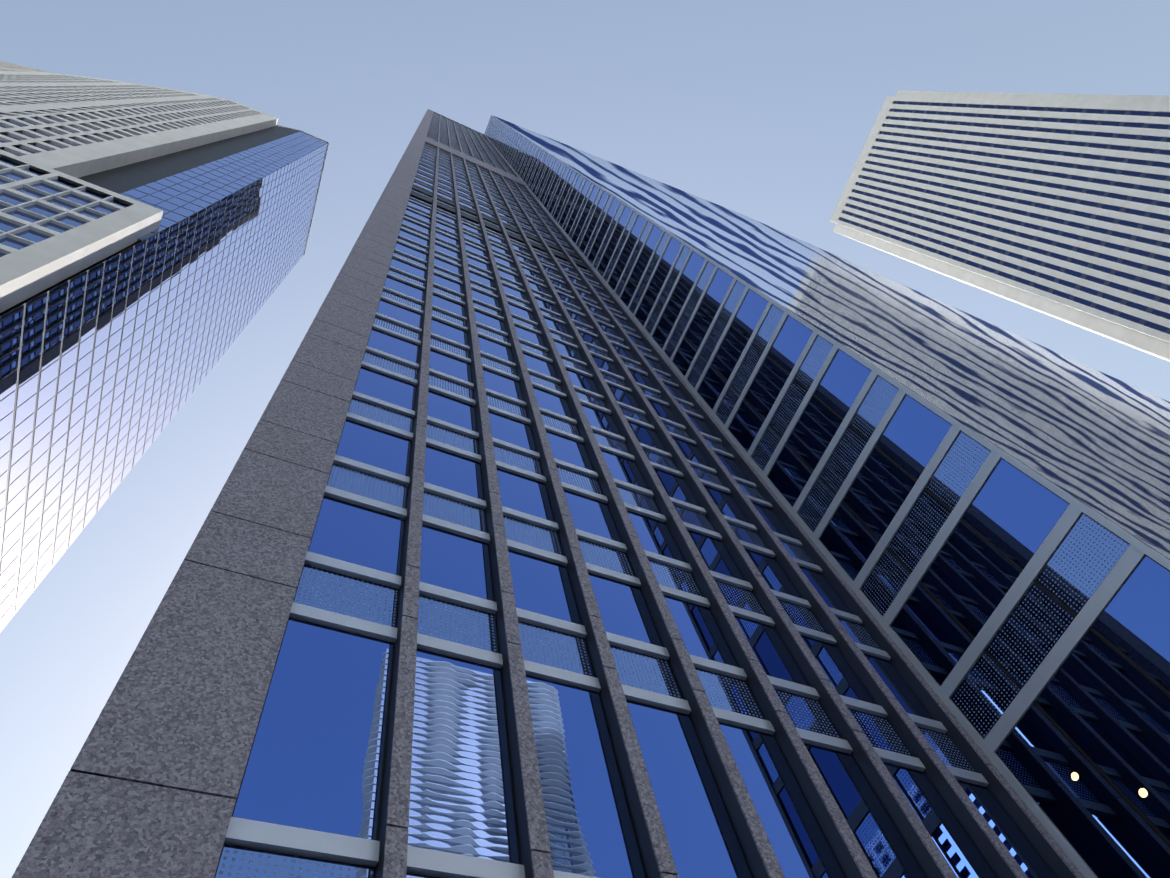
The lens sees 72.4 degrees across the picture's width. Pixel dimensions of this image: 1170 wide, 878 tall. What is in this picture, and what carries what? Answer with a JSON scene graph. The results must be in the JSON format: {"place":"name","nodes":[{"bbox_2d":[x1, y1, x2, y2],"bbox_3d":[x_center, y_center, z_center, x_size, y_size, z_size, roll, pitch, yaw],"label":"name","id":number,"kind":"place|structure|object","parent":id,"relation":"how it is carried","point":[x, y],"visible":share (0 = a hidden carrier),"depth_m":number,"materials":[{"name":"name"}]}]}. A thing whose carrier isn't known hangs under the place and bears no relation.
{"place":"outdoors","nodes":[
{"label":"outdoors","id":0,"kind":"place"},
{"bbox_2d":[0,126,327,632],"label":"tower","id":1,"kind":"structure","parent":0,"point":[11,322],"depth_m":79.34,"materials":[{"name":"glass"}]},
{"bbox_2d":[12,109,1084,877],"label":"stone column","id":2,"kind":"structure","parent":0,"point":[150,785],"depth_m":12.35,"materials":[{"name":"grey stone"}]},
{"bbox_2d":[0,0,1169,877],"label":"sky","id":3,"kind":"structure","parent":0,"point":[763,111],"materials":[{"name":"blue"}]},
{"bbox_2d":[214,117,1169,877],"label":"tower body","id":4,"kind":"structure","parent":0,"point":[1020,687],"depth_m":17.75,"materials":[{"name":"grey metal"}]},
{"bbox_2d":[215,116,1128,877],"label":"spandrel panels","id":5,"kind":"object","parent":4,"relation":"attached to","point":[1089,552],"visible":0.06,"depth_m":18.08,"materials":[{"name":"blue glass"}]},
{"bbox_2d":[224,113,1169,877],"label":"tower aluminium bands","id":6,"kind":"object","parent":4,"relation":"attached to","point":[260,835],"visible":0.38,"depth_m":19.47,"materials":[{"name":"grey metal"}]},
{"bbox_2d":[233,116,1169,877],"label":"window panes","id":7,"kind":"structure","parent":4,"relation":"attached to","point":[315,760],"depth_m":14.83,"materials":[{"name":"blue glass"}]},
{"bbox_2d":[375,115,1075,877],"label":"vertical mullions","id":8,"kind":"object","parent":4,"relation":"attached to","point":[973,831],"visible":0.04,"depth_m":16.64,"materials":[{"name":"black metal"}]},
{"bbox_2d":[1071,772,1146,797],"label":"ceiling lights","id":9,"kind":"object","parent":4,"relation":"attached to","point":[1142,791],"visible":1,"depth_m":13.66},
{"label":"ground","id":10,"kind":"structure","parent":0,"visible":0},
{"bbox_2d":[0,133,326,619],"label":"window mullions","id":11,"kind":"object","parent":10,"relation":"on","point":[35,416],"depth_m":76.46,"materials":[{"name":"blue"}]},
{"bbox_2d":[0,61,328,312],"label":"building facade","id":12,"kind":"structure","parent":10,"relation":"on","point":[164,126],"depth_m":91.16,"materials":[{"name":"concrete"}]},
{"bbox_2d":[0,90,220,256],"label":"tower windows","id":13,"kind":"structure","parent":12,"relation":"attached to","point":[28,234],"depth_m":65.08,"materials":[{"name":"blue glass"}]},
{"bbox_2d":[494,116,1169,559],"bbox_3d":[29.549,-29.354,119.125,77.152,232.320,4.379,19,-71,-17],"label":"glass skyscraper","id":14,"kind":"structure","parent":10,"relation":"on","point":[1096,440],"depth_m":40.72,"materials":[{"name":"glass"}]},
{"bbox_2d":[829,91,1169,361],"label":"building facade","id":15,"kind":"structure","parent":10,"relation":"on","point":[1146,339],"depth_m":245.60,"materials":[{"name":"white concrete"}]},
{"bbox_2d":[839,101,1169,332],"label":"windows","id":16,"kind":"structure","parent":15,"relation":"in","point":[1161,328],"depth_m":243.52,"materials":[{"name":"glass"}]},
{"bbox_2d":[841,101,1169,333],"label":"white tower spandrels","id":17,"kind":"object","parent":15,"relation":"attached to","point":[1125,249],"visible":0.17,"depth_m":243.65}
]}

